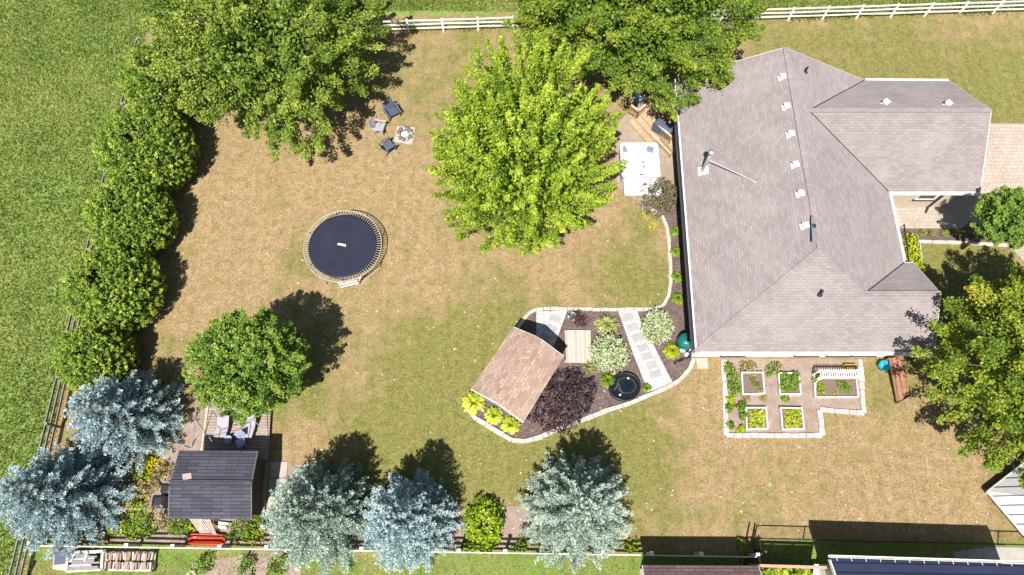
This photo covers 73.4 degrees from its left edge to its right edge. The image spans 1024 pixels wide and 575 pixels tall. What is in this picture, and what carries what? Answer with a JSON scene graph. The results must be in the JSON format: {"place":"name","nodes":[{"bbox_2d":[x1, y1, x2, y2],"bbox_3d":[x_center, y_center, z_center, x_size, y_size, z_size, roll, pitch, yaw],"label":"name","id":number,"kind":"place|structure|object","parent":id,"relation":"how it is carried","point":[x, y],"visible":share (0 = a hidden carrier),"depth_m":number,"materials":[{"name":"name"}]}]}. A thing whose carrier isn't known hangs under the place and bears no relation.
{"place":"outdoors","nodes":[
{"label":"outdoors","id":0,"kind":"place"},
{"bbox_2d":[0,0,966,574],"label":"field","id":1,"kind":"structure","parent":0,"point":[50,290],"depth_m":41.52,"materials":[{"name":"green plant"}]},
{"bbox_2d":[0,0,1023,574],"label":"lawn","id":2,"kind":"structure","parent":0,"point":[988,46],"depth_m":38.38,"materials":[{"name":"green plant"}]},
{"bbox_2d":[0,435,136,561],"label":"spruce tree","id":3,"kind":"object","parent":2,"relation":"on","point":[34,499],"visible":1,"depth_m":32.47,"materials":[{"name":"blue plant"}]},
{"bbox_2d":[8,38,141,574],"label":"rail fence","id":4,"kind":"object","parent":2,"relation":"on","point":[50,424],"visible":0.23,"depth_m":35.57,"materials":[{"name":"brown wood"}]},
{"bbox_2d":[51,320,139,395],"bbox_3d":[-21.680,3.622,35.713,3.949,3.660,4.053,0,69,0],"label":"cedar tree","id":5,"kind":"object","parent":2,"relation":"on","point":[76,367],"visible":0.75,"depth_m":34.89,"materials":[{"name":"green plant"}]},
{"bbox_2d":[60,244,167,334],"bbox_3d":[-21.340,0.022,36.736,5.150,4.265,5.030,0,69,0],"label":"cedar tree","id":6,"kind":"object","parent":2,"relation":"on","point":[87,299],"visible":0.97,"depth_m":35.80,"materials":[{"name":"green plant"}]},
{"bbox_2d":[62,369,184,476],"bbox_3d":[-19.424,6.120,33.490,5.273,6.075,5.451,24,71,9],"label":"spruce tree","id":7,"kind":"object","parent":2,"relation":"on","point":[111,405],"visible":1,"depth_m":33.83,"materials":[{"name":"blue plant"}]},
{"bbox_2d":[81,174,179,256],"bbox_3d":[-21.289,-3.996,38.257,4.881,4.231,4.926,0,69,0],"label":"cedar tree","id":8,"kind":"object","parent":2,"relation":"on","point":[105,223],"visible":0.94,"depth_m":37.30,"materials":[{"name":"green plant"}]},
{"bbox_2d":[92,101,199,195],"bbox_3d":[-21.134,-8.036,39.505,5.657,4.722,5.570,0,69,0],"label":"cedar tree","id":9,"kind":"object","parent":2,"relation":"on","point":[157,126],"visible":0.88,"depth_m":38.45,"materials":[{"name":"green plant"}]},
{"bbox_2d":[116,41,198,120],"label":"cedar tree","id":10,"kind":"object","parent":2,"relation":"on","point":[131,74],"visible":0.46,"depth_m":40.08,"materials":[{"name":"green plant"}]},
{"bbox_2d":[168,450,265,518],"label":"storage shed","id":11,"kind":"structure","parent":2,"relation":"on","point":[215,484],"depth_m":32.66,"materials":[{"name":"grey"}]},
{"bbox_2d":[200,397,271,460],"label":"wooden deck","id":12,"kind":"structure","parent":2,"relation":"on","point":[259,442],"depth_m":35.81,"materials":[{"name":"brown wood"}]},
{"bbox_2d":[213,414,231,438],"bbox_3d":[-15.024,7.223,35.638,0.685,0.702,1.138,9,70,4],"label":"sun lounger","id":13,"kind":"object","parent":12,"relation":"on","point":[222,427],"visible":0.93,"depth_m":35.57,"materials":[{"name":"grey fabric"}]},
{"bbox_2d":[242,416,258,438],"bbox_3d":[-13.650,7.191,35.650,0.685,0.702,1.211,11,70,4],"label":"sun lounger","id":14,"kind":"object","parent":12,"relation":"on","point":[248,428],"visible":0.66,"depth_m":35.60,"materials":[{"name":"grey fabric"}]},
{"bbox_2d":[181,306,311,426],"bbox_3d":[-12.657,4.043,33.711,5.901,7.115,5.747,0,69,0],"label":"ball tree","id":15,"kind":"object","parent":2,"relation":"on","point":[241,357],"visible":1,"depth_m":31.77,"materials":[{"name":"green plant"}]},
{"bbox_2d":[135,0,391,163],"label":"maple tree","id":16,"kind":"object","parent":2,"relation":"on","point":[301,36],"visible":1,"depth_m":37.30,"materials":[{"name":"green plant"}]},
{"bbox_2d":[96,409,530,547],"bbox_3d":[-9.886,9.721,35.327,21.721,0.001,6.909,0,69,0],"label":"shed border","id":17,"kind":"object","parent":2,"relation":"on","point":[186,433],"visible":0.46,"depth_m":34.58,"materials":[{"name":"brown soil"}]},
{"bbox_2d":[103,511,129,536],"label":"border plant","id":18,"kind":"object","parent":17,"relation":"on","point":[121,517],"visible":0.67,"depth_m":34.25,"materials":[{"name":"green plant"}]},
{"bbox_2d":[119,518,144,541],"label":"border plant","id":19,"kind":"object","parent":17,"relation":"on","point":[132,530],"visible":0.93,"depth_m":34.19,"materials":[{"name":"green plant"}]},
{"bbox_2d":[125,494,152,522],"bbox_3d":[-18.760,11.093,34.459,1.284,0.740,1.313,23,71,8],"label":"border plant","id":20,"kind":"object","parent":17,"relation":"on","point":[132,505],"visible":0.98,"depth_m":34.49,"materials":[{"name":"green plant"}]},
{"bbox_2d":[129,474,158,502],"bbox_3d":[-18.683,10.077,34.781,1.466,0.846,1.448,-24,71,-9],"label":"border plant","id":21,"kind":"object","parent":17,"relation":"on","point":[144,484],"visible":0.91,"depth_m":34.74,"materials":[{"name":"beige plant"}]},
{"bbox_2d":[132,462,155,483],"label":"border plant","id":22,"kind":"object","parent":17,"relation":"on","point":[142,473],"visible":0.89,"depth_m":35.03,"materials":[{"name":"green plant"}]},
{"bbox_2d":[136,515,157,539],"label":"border plant","id":23,"kind":"object","parent":17,"relation":"on","point":[148,532],"visible":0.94,"depth_m":34.10,"materials":[{"name":"green plant"}]},
{"bbox_2d":[151,495,168,508],"bbox_3d":[-17.629,10.761,34.517,0.645,0.800,0.645,0,69,0],"label":"compost box","id":24,"kind":"object","parent":17,"relation":"on","point":[159,501],"visible":0.93,"depth_m":34.19,"materials":[{"name":"black plastic"}]},
{"bbox_2d":[152,510,174,532],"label":"border plant","id":25,"kind":"object","parent":17,"relation":"on","point":[162,523],"visible":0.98,"depth_m":34.10,"materials":[{"name":"beige plant"}]},
{"bbox_2d":[155,459,173,482],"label":"border plant","id":26,"kind":"object","parent":17,"relation":"on","point":[164,470],"visible":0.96,"depth_m":35.25,"materials":[{"name":"beige plant"}]},
{"bbox_2d":[167,519,189,541],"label":"border plant","id":27,"kind":"object","parent":17,"relation":"on","point":[175,531],"visible":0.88,"depth_m":34.07,"materials":[{"name":"green plant"}]},
{"bbox_2d":[188,533,225,544],"bbox_3d":[-15.151,12.523,34.147,1.844,0.220,0.520,2,70,1],"label":"plastic sled","id":28,"kind":"object","parent":17,"relation":"on","point":[203,539],"visible":0.99,"depth_m":34.14,"materials":[{"name":"red plastic"}]},
{"bbox_2d":[224,517,253,545],"bbox_3d":[-13.514,11.992,34.054,1.552,0.868,1.585,0,69,0],"label":"border plant","id":29,"kind":"object","parent":17,"relation":"on","point":[240,530],"visible":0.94,"depth_m":34.00,"materials":[{"name":"green plant"}]},
{"bbox_2d":[243,523,266,545],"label":"border plant","id":30,"kind":"object","parent":17,"relation":"on","point":[255,533],"visible":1,"depth_m":34.10,"materials":[{"name":"green plant"}]},
{"bbox_2d":[260,462,268,515],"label":"side deck","id":31,"kind":"structure","parent":17,"relation":"on","point":[264,493],"depth_m":34.95,"materials":[{"name":"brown wood"}]},
{"bbox_2d":[270,462,287,476],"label":"paving slab","id":32,"kind":"structure","parent":17,"relation":"on","point":[278,469],"depth_m":35.41,"materials":[{"name":"concrete"}]},
{"bbox_2d":[458,536,498,551],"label":"climbing vine","id":33,"kind":"object","parent":17,"relation":"on","point":[468,540],"visible":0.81,"depth_m":33.91,"materials":[{"name":"green plant"}]},
{"bbox_2d":[461,494,505,555],"bbox_3d":[-1.454,11.714,33.919,2.307,1.335,2.946,0,69,0],"label":"leafy green shrub","id":34,"kind":"object","parent":17,"relation":"on","point":[493,518],"visible":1,"depth_m":33.79,"materials":[{"name":"green plant"}]},
{"bbox_2d":[508,534,528,552],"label":"border plant","id":35,"kind":"object","parent":17,"relation":"on","point":[522,545],"visible":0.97,"depth_m":34.01,"materials":[{"name":"green plant"}]},
{"bbox_2d":[261,454,371,574],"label":"spruce tree","id":36,"kind":"object","parent":2,"relation":"on","point":[297,529],"visible":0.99,"depth_m":31.56,"materials":[{"name":"green plant"}]},
{"bbox_2d":[303,210,382,287],"bbox_3d":[-9.590,-2.203,39.292,4.460,0.925,4.492,0,69,0],"label":"trampoline","id":37,"kind":"object","parent":2,"relation":"on","point":[341,246],"visible":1,"depth_m":38.90,"materials":[{"name":"fabric"}]},
{"bbox_2d":[368,118,386,135],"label":"garden chair","id":38,"kind":"object","parent":2,"relation":"on","point":[373,126],"visible":1,"depth_m":42.20,"materials":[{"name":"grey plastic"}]},
{"bbox_2d":[378,136,396,156],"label":"garden chair","id":39,"kind":"object","parent":2,"relation":"on","point":[386,146],"visible":1,"depth_m":41.77,"materials":[{"name":"plastic"}]},
{"bbox_2d":[382,98,400,121],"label":"garden chair","id":40,"kind":"object","parent":2,"relation":"on","point":[390,111],"visible":1,"depth_m":42.60,"materials":[{"name":"plastic"}]},
{"bbox_2d":[27,542,759,557],"bbox_3d":[-5.719,12.778,33.506,35.125,1.382,0.221,1,70,0],"label":"rail fence","id":41,"kind":"object","parent":2,"relation":"on","point":[650,553],"visible":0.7,"depth_m":32.89,"materials":[{"name":"white wood"}]},
{"bbox_2d":[394,126,414,144],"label":"paving slab","id":42,"kind":"structure","parent":2,"relation":"on","point":[410,142],"depth_m":42.33,"materials":[{"name":"concrete"}]},
{"bbox_2d":[396,126,413,141],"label":"fire pit","id":43,"kind":"object","parent":42,"relation":"on","point":[407,133],"visible":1,"depth_m":42.35,"materials":[{"name":"grey stone"}]},
{"bbox_2d":[358,468,464,573],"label":"spruce tree","id":44,"kind":"object","parent":2,"relation":"on","point":[424,512],"visible":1,"depth_m":31.46,"materials":[{"name":"blue plant"}]},
{"bbox_2d":[425,30,627,257],"bbox_3d":[0.695,-6.620,34.395,10.275,13.303,10.431,0,69,0],"label":"maple tree","id":45,"kind":"object","parent":2,"relation":"on","point":[505,132],"visible":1,"depth_m":32.07,"materials":[{"name":"green plant"}]},
{"bbox_2d":[514,449,635,574],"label":"spruce tree","id":46,"kind":"object","parent":2,"relation":"on","point":[595,516],"visible":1,"depth_m":31.84,"materials":[{"name":"green plant"}]},
{"bbox_2d":[473,192,694,438],"bbox_3d":[5.919,2.345,38.083,8.468,0.001,17.979,42,75,14],"label":"planting bed","id":47,"kind":"object","parent":2,"relation":"on","point":[678,314],"visible":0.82,"depth_m":37.63,"materials":[{"name":"brown soil"}]},
{"bbox_2d":[461,391,485,415],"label":"hosta","id":48,"kind":"object","parent":47,"relation":"on","point":[471,398],"visible":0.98,"depth_m":36.35,"materials":[{"name":"yellow plant"}]},
{"bbox_2d":[484,406,503,424],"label":"hosta","id":49,"kind":"object","parent":47,"relation":"on","point":[493,416],"visible":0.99,"depth_m":36.11,"materials":[{"name":"yellow plant"}]},
{"bbox_2d":[500,415,520,434],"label":"hosta","id":50,"kind":"object","parent":47,"relation":"on","point":[510,424],"visible":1,"depth_m":35.93,"materials":[{"name":"yellow plant"}]},
{"bbox_2d":[471,327,563,422],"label":"garden shed","id":51,"kind":"structure","parent":47,"relation":"on","point":[513,379],"depth_m":34.53,"materials":[{"name":"beige"}]},
{"bbox_2d":[536,311,566,346],"bbox_3d":[2.067,2.513,38.010,1.704,0.001,2.812,7,70,2],"label":"gravel area","id":52,"kind":"object","parent":47,"relation":"on","point":[542,321],"visible":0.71,"depth_m":38.20,"materials":[{"name":"grey gravel"}]},
{"bbox_2d":[525,368,598,438],"bbox_3d":[2.580,5.845,36.031,3.159,1.474,3.960,36,73,12],"label":"purple shrub","id":53,"kind":"object","parent":47,"relation":"on","point":[573,390],"visible":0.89,"depth_m":35.89,"materials":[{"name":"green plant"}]},
{"bbox_2d":[564,330,590,362],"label":"ground deck","id":54,"kind":"structure","parent":47,"relation":"on","point":[577,342],"depth_m":37.61,"materials":[{"name":"grey wood"}]},
{"bbox_2d":[467,357,695,443],"bbox_3d":[3.978,6.197,36.586,12.770,0.121,2.923,-10,70,-4],"label":"garden edging","id":55,"kind":"object","parent":47,"relation":"on","point":[585,418],"visible":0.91,"depth_m":36.33,"materials":[{"name":"concrete"}]},
{"bbox_2d":[593,314,619,335],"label":"yucca plant","id":56,"kind":"object","parent":47,"relation":"on","point":[611,323],"visible":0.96,"depth_m":37.84,"materials":[{"name":"yellow plant"}]},
{"bbox_2d":[598,372,615,388],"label":"ornamental grass","id":57,"kind":"object","parent":47,"relation":"on","point":[607,379],"depth_m":36.77,"materials":[{"name":"green plant"}]},
{"bbox_2d":[585,332,631,374],"bbox_3d":[5.258,3.450,36.973,2.452,1.381,2.390,30,72,11],"label":"variegated shrub","id":58,"kind":"object","parent":47,"relation":"on","point":[606,359],"visible":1,"depth_m":36.84,"materials":[{"name":"green plant"}]},
{"bbox_2d":[608,372,640,401],"bbox_3d":[6.027,5.334,36.803,1.744,0.320,1.562,0,69,0],"label":"pond tub","id":59,"kind":"object","parent":47,"relation":"on","point":[625,387],"visible":1,"depth_m":36.76,"materials":[{"name":"black plastic"}]},
{"bbox_2d":[639,307,673,346],"bbox_3d":[8.007,2.050,37.509,2.060,1.356,2.197,0,69,0],"label":"variegated shrub","id":60,"kind":"object","parent":47,"relation":"on","point":[663,318],"visible":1,"depth_m":37.43,"materials":[{"name":"green plant"}]},
{"bbox_2d":[636,177,678,220],"bbox_3d":[8.534,-5.434,39.973,2.407,1.979,2.751,19,71,7],"label":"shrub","id":61,"kind":"object","parent":47,"relation":"on","point":[664,183],"visible":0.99,"depth_m":39.79,"materials":[{"name":"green plant"}]},
{"bbox_2d":[662,343,680,359],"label":"ornamental grass","id":62,"kind":"object","parent":47,"relation":"on","point":[670,351],"depth_m":37.29,"materials":[{"name":"yellow plant"}]},
{"bbox_2d":[675,333,690,351],"bbox_3d":[9.467,2.921,37.388,0.960,0.914,0.960,0,69,0],"label":"composter","id":63,"kind":"object","parent":47,"relation":"on","point":[682,341],"visible":0.68,"depth_m":37.10,"materials":[{"name":"teal plastic"}]},
{"bbox_2d":[160,0,1023,36],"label":"rail fence","id":64,"kind":"object","parent":2,"relation":"on","point":[829,7],"visible":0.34,"depth_m":44.80,"materials":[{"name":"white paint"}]},
{"bbox_2d":[516,206,672,328],"bbox_3d":[5.631,0.366,38.768,11.627,0.118,5.136,-43,75,-14],"label":"garden edging","id":65,"kind":"object","parent":2,"relation":"on","point":[558,308],"visible":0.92,"depth_m":38.43,"materials":[{"name":"concrete"}]},
{"bbox_2d":[180,154,1015,530],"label":"fallen leaves","id":66,"kind":"object","parent":2,"relation":"on","point":[604,390],"visible":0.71,"depth_m":37.00,"materials":[{"name":"brown plant"}]},
{"bbox_2d":[622,536,639,553],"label":"border plant","id":67,"kind":"object","parent":2,"relation":"on","point":[628,544],"visible":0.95,"depth_m":34.05,"materials":[{"name":"green plant"}]},
{"bbox_2d":[502,0,767,121],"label":"maple tree","id":68,"kind":"object","parent":2,"relation":"on","point":[648,26],"visible":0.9,"depth_m":37.69,"materials":[{"name":"green plant"}]},
{"bbox_2d":[725,358,860,432],"bbox_3d":[15.152,5.804,36.789,7.579,0.001,4.147,0,69,0],"label":"vegetable plot","id":69,"kind":"object","parent":2,"relation":"on","point":[810,406],"visible":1,"depth_m":36.74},
{"bbox_2d":[740,372,764,394],"bbox_3d":[12.900,5.166,36.887,1.284,0.280,1.251,0,69,0],"label":"raised bed","id":70,"kind":"object","parent":69,"relation":"on","point":[747,388],"visible":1,"depth_m":36.83,"materials":[{"name":"soil"}]},
{"bbox_2d":[744,407,768,430],"bbox_3d":[12.854,6.925,36.229,1.227,0.280,1.207,0,69,0],"label":"raised bed","id":71,"kind":"object","parent":69,"relation":"on","point":[746,424],"visible":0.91,"depth_m":36.15,"materials":[{"name":"soil"}]},
{"bbox_2d":[776,372,801,395],"bbox_3d":[14.850,5.183,36.880,1.234,0.280,1.216,0,69,0],"label":"raised bed","id":72,"kind":"object","parent":69,"relation":"on","point":[798,392],"visible":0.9,"depth_m":36.73,"materials":[{"name":"soil"}]},
{"bbox_2d":[778,407,804,430],"bbox_3d":[14.736,6.925,36.229,1.244,0.280,1.207,0,69,0],"label":"raised bed","id":73,"kind":"object","parent":69,"relation":"on","point":[782,421],"visible":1,"depth_m":36.17,"materials":[{"name":"wood"}]},
{"bbox_2d":[721,359,866,437],"bbox_3d":[15.092,5.896,36.699,8.001,0.120,4.244,0,69,0],"label":"garden edging","id":74,"kind":"object","parent":69,"relation":"on","point":[821,410],"visible":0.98,"depth_m":36.35,"materials":[{"name":"concrete"}]},
{"bbox_2d":[812,372,858,397],"bbox_3d":[17.326,5.247,36.856,2.482,0.280,1.353,0,69,0],"label":"raised bed","id":75,"kind":"object","parent":69,"relation":"on","point":[830,385],"visible":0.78,"depth_m":36.77,"materials":[{"name":"wood"}]},
{"bbox_2d":[811,369,863,382],"bbox_3d":[17.373,4.777,36.665,2.433,1.008,0.624,0,69,0],"label":"arbour","id":76,"kind":"object","parent":69,"relation":"on","point":[858,371],"visible":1,"depth_m":36.24,"materials":[{"name":"white paint"}]},
{"bbox_2d":[671,47,991,357],"bbox_3d":[17.555,-4.550,37.644,16.849,5.767,16.888,0,69,0],"label":"bungalow","id":77,"kind":"object","parent":2,"relation":"on","point":[800,177],"visible":0.99,"depth_m":36.49,"materials":[{"name":"grey"}]},
{"bbox_2d":[761,538,1023,544],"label":"chain link fence","id":78,"kind":"object","parent":2,"relation":"on","point":[890,541],"visible":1,"depth_m":33.12,"materials":[{"name":"black metal"}]},
{"bbox_2d":[886,355,910,403],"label":"wooden ramp","id":79,"kind":"structure","parent":2,"relation":"on","point":[899,376],"depth_m":36.57,"materials":[{"name":"brown wood"}]},
{"bbox_2d":[901,234,920,264],"bbox_3d":[22.972,-1.737,39.610,1.152,0.001,3.184,8,70,3],"label":"porch bed","id":80,"kind":"object","parent":2,"relation":"on","point":[902,236],"visible":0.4,"depth_m":39.92,"materials":[{"name":"green plant"}]},
{"bbox_2d":[902,233,920,248],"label":"leafy plant","id":81,"kind":"object","parent":80,"relation":"on","point":[912,237],"visible":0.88,"depth_m":39.70,"materials":[{"name":"green plant"}]},
{"bbox_2d":[895,195,976,227],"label":"front walk","id":82,"kind":"structure","parent":2,"relation":"on","point":[912,217],"depth_m":40.54,"materials":[{"name":"beige concrete"}]},
{"bbox_2d":[900,221,1005,242],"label":"front bed","id":83,"kind":"object","parent":2,"relation":"on","point":[959,237],"visible":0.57,"depth_m":40.12,"materials":[{"name":"brown soil"}]},
{"bbox_2d":[918,240,1008,246],"bbox_3d":[26.227,-2.583,39.872,5.219,0.115,0.246,3,70,1],"label":"garden edging","id":84,"kind":"object","parent":83,"relation":"on","point":[953,242],"visible":0.88,"depth_m":39.83,"materials":[{"name":"concrete"}]},
{"bbox_2d":[909,260,1023,488],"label":"locust tree","id":85,"kind":"object","parent":2,"relation":"on","point":[991,348],"visible":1,"depth_m":31.83,"materials":[{"name":"green plant"}]},
{"bbox_2d":[960,184,1023,249],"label":"ball tree","id":86,"kind":"object","parent":2,"relation":"on","point":[1001,217],"visible":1,"depth_m":35.60,"materials":[{"name":"green plant"}]},
{"bbox_2d":[985,461,1023,535],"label":"pavilion","id":87,"kind":"structure","parent":2,"relation":"on","point":[1005,493],"depth_m":34.19,"materials":[{"name":"white paint"}]},
{"bbox_2d":[23,539,1023,574],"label":"neighbour lawn","id":88,"kind":"structure","parent":0,"point":[783,552],"depth_m":33.95,"materials":[{"name":"green plant"}]},
{"bbox_2d":[53,550,69,570],"bbox_3d":[-22.145,13.428,33.758,0.718,0.315,0.965,-4,70,-2],"label":"covered stack","id":89,"kind":"object","parent":88,"relation":"on","point":[59,561],"visible":0.62,"depth_m":33.60,"materials":[{"name":"grey plastic"}]},
{"bbox_2d":[65,550,107,572],"bbox_3d":[-20.890,13.430,33.685,1.916,0.490,1.020,0,69,0],"label":"lumber stack","id":90,"kind":"object","parent":88,"relation":"on","point":[84,560],"visible":0.85,"depth_m":33.49,"materials":[{"name":"white wood"}]},
{"bbox_2d":[103,551,157,571],"bbox_3d":[-18.744,13.431,33.686,2.474,0.486,0.932,0,69,0],"label":"firewood rack","id":91,"kind":"object","parent":88,"relation":"on","point":[116,556],"visible":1,"depth_m":33.58,"materials":[{"name":"brown wood"}]},
{"bbox_2d":[202,552,300,574],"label":"neighbour bed","id":92,"kind":"object","parent":88,"relation":"on","point":[221,566],"visible":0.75,"depth_m":33.84,"materials":[{"name":"brown soil"}]},
{"bbox_2d":[194,549,215,574],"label":"border plant","id":93,"kind":"object","parent":92,"relation":"on","point":[200,560],"visible":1,"depth_m":33.57,"materials":[{"name":"green plant"}]},
{"bbox_2d":[234,554,256,574],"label":"border plant","id":94,"kind":"object","parent":92,"relation":"on","point":[241,570],"visible":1,"depth_m":33.48,"materials":[{"name":"green plant"}]},
{"bbox_2d":[265,553,288,574],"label":"border plant","id":95,"kind":"object","parent":92,"relation":"on","point":[281,560],"visible":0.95,"depth_m":33.50,"materials":[{"name":"green plant"}]},
{"bbox_2d":[640,565,761,574],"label":"storage shed","id":96,"kind":"structure","parent":88,"relation":"on","point":[691,570],"depth_m":31.44,"materials":[{"name":"brown"}]},
{"bbox_2d":[748,564,826,568],"bbox_3d":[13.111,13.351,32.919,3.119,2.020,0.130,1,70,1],"label":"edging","id":97,"kind":"object","parent":88,"relation":"on","point":[793,566],"visible":0.94,"depth_m":31.98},
{"bbox_2d":[815,555,1023,574],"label":"metal roof house","id":98,"kind":"structure","parent":88,"relation":"on","point":[861,565],"depth_m":30.97,"materials":[{"name":"white paint"}]},
{"bbox_2d":[618,311,671,391],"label":"gravel path","id":99,"kind":"structure","parent":0,"point":[658,382],"depth_m":37.50,"materials":[{"name":"grey gravel"}]},
{"bbox_2d":[614,96,676,202],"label":"spa patio","id":100,"kind":"structure","parent":0,"point":[624,130],"depth_m":42.07,"materials":[{"name":"beige concrete"}]},
{"bbox_2d":[619,142,660,183],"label":"hot tub","id":101,"kind":"object","parent":100,"relation":"on","point":[642,158],"visible":0.98,"depth_m":41.18,"materials":[{"name":"grey plastic"}]},
{"bbox_2d":[623,178,661,196],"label":"hot tub cover","id":102,"kind":"object","parent":100,"relation":"on","point":[631,187],"visible":0.73,"depth_m":40.30,"materials":[{"name":"white plastic"}]},
{"bbox_2d":[628,86,675,157],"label":"wooden deck","id":103,"kind":"structure","parent":100,"relation":"on","point":[640,123],"depth_m":42.32,"materials":[{"name":"brown wood"}]},
{"bbox_2d":[651,117,674,139],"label":"barbecue grill","id":104,"kind":"object","parent":103,"relation":"on","point":[665,125],"visible":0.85,"depth_m":41.22,"materials":[{"name":"black metal"}]},
{"bbox_2d":[954,547,1023,563],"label":"neighbour path","id":105,"kind":"structure","parent":0,"point":[1002,553],"depth_m":34.02,"materials":[{"name":"concrete"}]},
{"bbox_2d":[970,123,1023,260],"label":"driveway","id":106,"kind":"structure","parent":0,"point":[1008,142],"depth_m":41.85,"materials":[{"name":"beige concrete"}]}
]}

